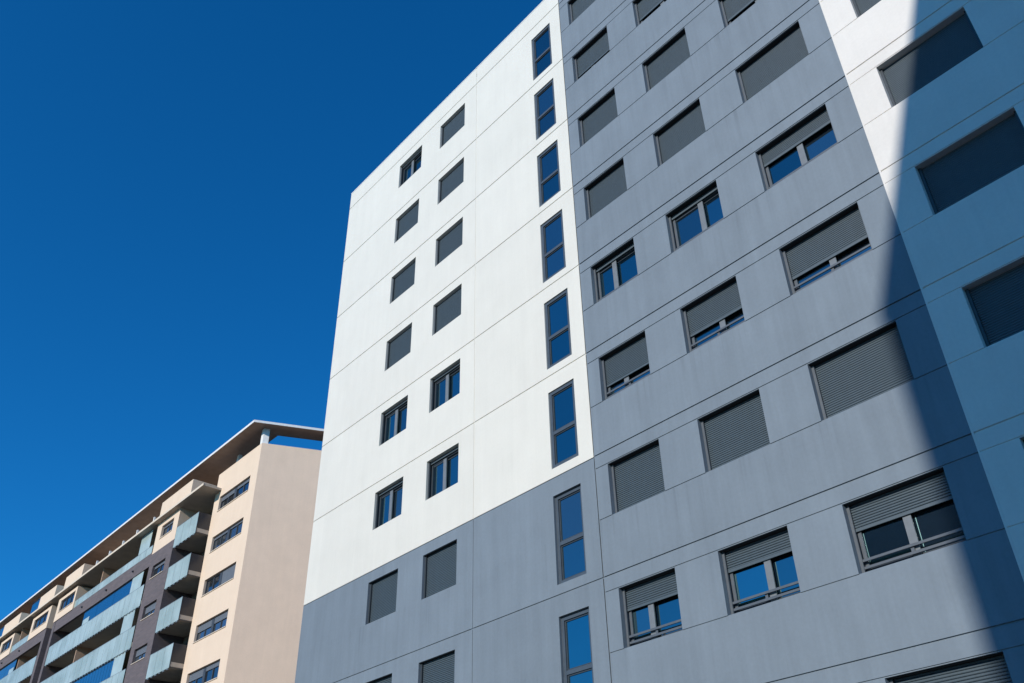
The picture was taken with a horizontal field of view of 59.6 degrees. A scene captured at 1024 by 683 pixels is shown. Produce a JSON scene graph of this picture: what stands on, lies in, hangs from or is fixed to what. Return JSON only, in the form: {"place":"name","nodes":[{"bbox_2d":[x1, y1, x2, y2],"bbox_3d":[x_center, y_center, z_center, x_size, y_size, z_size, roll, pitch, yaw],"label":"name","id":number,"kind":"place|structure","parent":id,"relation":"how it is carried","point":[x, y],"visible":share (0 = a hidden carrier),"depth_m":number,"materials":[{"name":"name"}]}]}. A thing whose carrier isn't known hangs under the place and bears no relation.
{"place":"outdoors","nodes":[
{"label":"outdoors","id":0,"kind":"place"},
{"bbox_2d":[0,0,542,620],"label":"sky","id":1,"kind":"structure","parent":0,"point":[178,178],"materials":[{"name":"blue"}]},
{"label":"courtyard","id":2,"kind":"structure","parent":0,"visible":0},
{"bbox_2d":[295,0,1023,682],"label":"apartment building","id":3,"kind":"structure","parent":2,"relation":"on","point":[679,340],"depth_m":20.52,"materials":[{"name":"white paint"}]},
{"bbox_2d":[369,674,391,682],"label":"window","id":4,"kind":"structure","parent":3,"relation":"in","point":[387,679],"depth_m":25.06,"materials":[{"name":"grey glass"}]},
{"bbox_2d":[368,570,397,623],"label":"window","id":5,"kind":"structure","parent":3,"relation":"in","point":[383,591],"depth_m":26.73,"materials":[{"name":"grey plastic"}]},
{"bbox_2d":[375,480,402,528],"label":"window","id":6,"kind":"structure","parent":3,"relation":"in","point":[389,502],"depth_m":28.55,"materials":[{"name":"blue glass"}]},
{"bbox_2d":[381,399,407,444],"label":"window","id":7,"kind":"structure","parent":3,"relation":"in","point":[394,421],"depth_m":30.27,"materials":[{"name":"blue glass"}]},
{"bbox_2d":[386,326,411,369],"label":"window","id":8,"kind":"structure","parent":3,"relation":"in","point":[399,347],"depth_m":31.87,"materials":[{"name":"grey plastic"}]},
{"bbox_2d":[391,261,415,302],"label":"window","id":9,"kind":"structure","parent":3,"relation":"in","point":[406,279],"depth_m":33.59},
{"bbox_2d":[396,203,418,241],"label":"window","id":10,"kind":"structure","parent":3,"relation":"in","point":[410,219],"depth_m":35.31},
{"bbox_2d":[400,149,421,185],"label":"window","id":11,"kind":"structure","parent":3,"relation":"in","point":[414,164],"depth_m":37.16,"materials":[{"name":"blue glass"}]},
{"bbox_2d":[420,651,454,682],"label":"window","id":12,"kind":"structure","parent":3,"relation":"in","point":[440,669],"depth_m":23.36,"materials":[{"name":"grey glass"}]},
{"bbox_2d":[423,540,456,598],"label":"window","id":13,"kind":"structure","parent":3,"relation":"in","point":[440,565],"depth_m":24.96,"materials":[{"name":"grey plastic"}]},
{"bbox_2d":[427,446,458,498],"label":"window","id":14,"kind":"structure","parent":3,"relation":"in","point":[443,472],"depth_m":26.78,"materials":[{"name":"blue glass"}]},
{"bbox_2d":[431,362,459,411],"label":"window","id":15,"kind":"structure","parent":3,"relation":"in","point":[447,385],"depth_m":28.50,"materials":[{"name":"blue glass"}]},
{"bbox_2d":[434,287,461,333],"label":"window","id":16,"kind":"structure","parent":3,"relation":"in","point":[449,309],"depth_m":30.11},
{"bbox_2d":[437,221,462,264],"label":"window","id":17,"kind":"structure","parent":3,"relation":"in","point":[449,243],"depth_m":31.82,"materials":[{"name":"grey plastic"}]},
{"bbox_2d":[439,161,463,202],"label":"window","id":18,"kind":"structure","parent":3,"relation":"in","point":[455,178],"depth_m":33.53,"materials":[{"name":"grey plastic"}]},
{"bbox_2d":[441,107,464,146],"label":"window","id":19,"kind":"structure","parent":3,"relation":"in","point":[458,121],"depth_m":35.25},
{"bbox_2d":[532,24,551,79],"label":"window","id":20,"kind":"structure","parent":3,"relation":"in","point":[541,44],"depth_m":31.60,"materials":[{"name":"glass"}]},
{"bbox_2d":[535,79,555,138],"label":"window","id":21,"kind":"structure","parent":3,"relation":"in","point":[545,112],"depth_m":29.88,"materials":[{"name":"glass"}]},
{"bbox_2d":[538,141,560,206],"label":"window","id":22,"kind":"structure","parent":3,"relation":"in","point":[548,161],"depth_m":28.17,"materials":[{"name":"glass"}]},
{"bbox_2d":[541,210,565,281],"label":"window","id":23,"kind":"structure","parent":3,"relation":"in","point":[552,232],"depth_m":26.45,"materials":[{"name":"glass"}]},
{"bbox_2d":[545,289,571,368],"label":"window","id":24,"kind":"structure","parent":3,"relation":"in","point":[558,336],"depth_m":24.73,"materials":[{"name":"glass"}]},
{"bbox_2d":[549,379,578,467],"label":"window","id":25,"kind":"structure","parent":3,"relation":"in","point":[564,440],"depth_m":23.02,"materials":[{"name":"glass"}]},
{"bbox_2d":[555,485,586,583],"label":"window","id":26,"kind":"structure","parent":3,"relation":"in","point":[568,505],"depth_m":21.34,"materials":[{"name":"glass"}]},
{"bbox_2d":[561,608,593,682],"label":"window","id":27,"kind":"structure","parent":3,"relation":"in","point":[575,627],"depth_m":19.84,"materials":[{"name":"glass"}]},
{"bbox_2d":[569,0,594,22],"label":"window","id":28,"kind":"structure","parent":3,"relation":"in","point":[577,7],"depth_m":30.90,"materials":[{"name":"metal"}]},
{"bbox_2d":[574,27,609,79],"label":"window","id":29,"kind":"structure","parent":3,"relation":"in","point":[598,47],"depth_m":29.05,"materials":[{"name":"metal"}]},
{"bbox_2d":[579,89,617,144],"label":"window","id":30,"kind":"structure","parent":3,"relation":"in","point":[604,112],"depth_m":27.33,"materials":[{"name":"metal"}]},
{"bbox_2d":[585,159,626,218],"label":"window","id":31,"kind":"structure","parent":3,"relation":"in","point":[608,187],"depth_m":25.59,"materials":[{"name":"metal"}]},
{"bbox_2d":[592,239,637,301],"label":"window","id":32,"kind":"structure","parent":3,"relation":"in","point":[620,267],"depth_m":23.96,"materials":[{"name":"glass"}]},
{"bbox_2d":[600,332,649,399],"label":"window","id":33,"kind":"structure","parent":3,"relation":"in","point":[628,364],"depth_m":22.16,"materials":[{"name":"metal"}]},
{"bbox_2d":[609,440,664,512],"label":"window","id":34,"kind":"structure","parent":3,"relation":"in","point":[637,477],"depth_m":20.42,"materials":[{"name":"metal"}]},
{"bbox_2d":[634,0,665,25],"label":"window","id":35,"kind":"structure","parent":3,"relation":"in","point":[644,8],"depth_m":27.51,"materials":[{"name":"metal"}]},
{"bbox_2d":[621,568,681,646],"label":"window","id":36,"kind":"structure","parent":3,"relation":"in","point":[651,605],"depth_m":18.73,"materials":[{"name":"metal"}]},
{"bbox_2d":[643,29,689,90],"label":"window","id":37,"kind":"structure","parent":3,"relation":"in","point":[674,53],"depth_m":25.61,"materials":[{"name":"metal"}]},
{"bbox_2d":[654,100,705,165],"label":"window","id":38,"kind":"structure","parent":3,"relation":"in","point":[689,125],"depth_m":23.90,"materials":[{"name":"metal"}]},
{"bbox_2d":[667,182,723,250],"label":"window","id":39,"kind":"structure","parent":3,"relation":"in","point":[702,211],"depth_m":22.24,"materials":[{"name":"glass"}]},
{"bbox_2d":[681,277,744,351],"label":"window","id":40,"kind":"structure","parent":3,"relation":"in","point":[719,311],"depth_m":20.46,"materials":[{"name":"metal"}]},
{"bbox_2d":[699,390,769,470],"bbox_3d":[4.699,1.918,18.650,0.245,1.285,1.630,25,-43,-33],"label":"window","id":41,"kind":"structure","parent":3,"relation":"in","point":[738,429],"depth_m":18.72,"materials":[{"name":"metal"}]},
{"bbox_2d":[719,0,757,26],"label":"window","id":42,"kind":"structure","parent":3,"relation":"in","point":[732,9],"depth_m":24.05,"materials":[{"name":"metal"}]},
{"bbox_2d":[720,527,800,614],"bbox_3d":[4.758,4.386,16.946,0.262,1.285,1.630,25,-43,-33],"label":"window","id":43,"kind":"structure","parent":3,"relation":"in","point":[761,570],"depth_m":17.02,"materials":[{"name":"glass"}]},
{"bbox_2d":[736,22,808,101],"bbox_3d":[6.453,-6.775,21.966,0.245,1.285,1.905,25,-43,-33],"label":"window","id":44,"kind":"structure","parent":3,"relation":"in","point":[790,48],"depth_m":22.06,"materials":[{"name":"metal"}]},
{"bbox_2d":[757,105,837,189],"bbox_3d":[6.512,-4.307,20.261,0.262,1.285,1.905,25,-43,-33],"label":"window","id":45,"kind":"structure","parent":3,"relation":"in","point":[813,136],"depth_m":20.38,"materials":[{"name":"glass"}]},
{"bbox_2d":[781,204,871,293],"bbox_3d":[6.565,-1.843,18.551,0.262,1.285,1.905,25,-43,-33],"label":"window","id":46,"kind":"structure","parent":3,"relation":"in","point":[842,239],"depth_m":18.62,"materials":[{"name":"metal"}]},
{"bbox_2d":[809,322,913,419],"bbox_3d":[6.612,0.619,16.837,0.245,1.285,1.905,25,-43,-33],"label":"window","id":47,"kind":"structure","parent":3,"relation":"in","point":[876,364],"depth_m":16.88,"materials":[{"name":"metal"}]},
{"bbox_2d":[852,0,880,16],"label":"window","id":48,"kind":"structure","parent":3,"relation":"in","point":[861,6],"depth_m":20.34,"materials":[{"name":"grey plastic"}]},
{"bbox_2d":[844,468,965,572],"bbox_3d":[6.671,3.087,15.132,0.262,1.285,1.905,25,-43,-33],"label":"window","id":49,"kind":"structure","parent":3,"relation":"in","point":[918,516],"depth_m":15.18,"materials":[{"name":"metal"}]},
{"bbox_2d":[879,11,982,106],"bbox_3d":[8.608,-5.707,18.308,0.175,1.285,1.940,25,-43,-33],"label":"window","id":50,"kind":"structure","parent":3,"relation":"in","point":[957,41],"depth_m":18.32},
{"bbox_2d":[887,652,1012,682],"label":"window","id":51,"kind":"structure","parent":3,"relation":"in","point":[993,668],"depth_m":13.52,"materials":[{"name":"metal"}]},
{"bbox_2d":[918,111,1023,213],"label":"window","id":52,"kind":"structure","parent":3,"relation":"in","point":[998,151],"depth_m":16.62,"materials":[{"name":"grey plastic"}]},
{"bbox_2d":[965,263,1023,346],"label":"window","id":53,"kind":"structure","parent":3,"relation":"in","point":[997,304],"depth_m":15.24,"materials":[{"name":"grey plastic"}]},
{"label":"ground","id":54,"kind":"structure","parent":0,"visible":0},
{"bbox_2d":[0,420,323,682],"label":"apartment building","id":55,"kind":"structure","parent":54,"relation":"on","point":[197,573],"depth_m":61.10,"materials":[{"name":"beige paint"}]},
{"bbox_2d":[0,639,11,654],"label":"window","id":56,"kind":"structure","parent":55,"relation":"in","point":[6,646],"depth_m":89.03,"materials":[{"name":"blue glass"}]},
{"bbox_2d":[31,611,48,631],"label":"window","id":57,"kind":"structure","parent":55,"relation":"in","point":[41,620],"depth_m":82.88,"materials":[{"name":"blue glass"}]},
{"bbox_2d":[58,592,74,612],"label":"window","id":58,"kind":"structure","parent":55,"relation":"in","point":[68,600],"depth_m":78.64,"materials":[{"name":"blue glass"}]},
{"bbox_2d":[131,645,146,664],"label":"window","id":59,"kind":"structure","parent":55,"relation":"in","point":[140,654],"depth_m":61.08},
{"bbox_2d":[140,602,155,620],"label":"window","id":60,"kind":"structure","parent":55,"relation":"in","point":[150,610],"depth_m":62.79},
{"bbox_2d":[149,560,164,579],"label":"window","id":61,"kind":"structure","parent":55,"relation":"in","point":[158,569],"depth_m":64.54,"materials":[{"name":"blue glass"}]},
{"bbox_2d":[159,520,173,538],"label":"window","id":62,"kind":"structure","parent":55,"relation":"in","point":[167,528],"depth_m":66.21,"materials":[{"name":"blue glass"}]},
{"bbox_2d":[188,660,219,682],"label":"window","id":63,"kind":"structure","parent":55,"relation":"in","point":[208,673],"depth_m":54.21,"materials":[{"name":"blue glass"}]},
{"bbox_2d":[192,610,227,643],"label":"window","id":64,"kind":"structure","parent":55,"relation":"in","point":[217,623],"depth_m":56.09,"materials":[{"name":"blue glass"}]},
{"bbox_2d":[201,563,235,596],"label":"window","id":65,"kind":"structure","parent":55,"relation":"in","point":[225,576],"depth_m":57.77,"materials":[{"name":"blue glass"}]},
{"bbox_2d":[209,519,242,553],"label":"window","id":66,"kind":"structure","parent":55,"relation":"in","point":[235,530],"depth_m":59.51,"materials":[{"name":"blue glass"}]},
{"bbox_2d":[217,478,249,511],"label":"window","id":67,"kind":"structure","parent":55,"relation":"in","point":[243,487],"depth_m":61.22,"materials":[{"name":"blue glass"}]}
]}

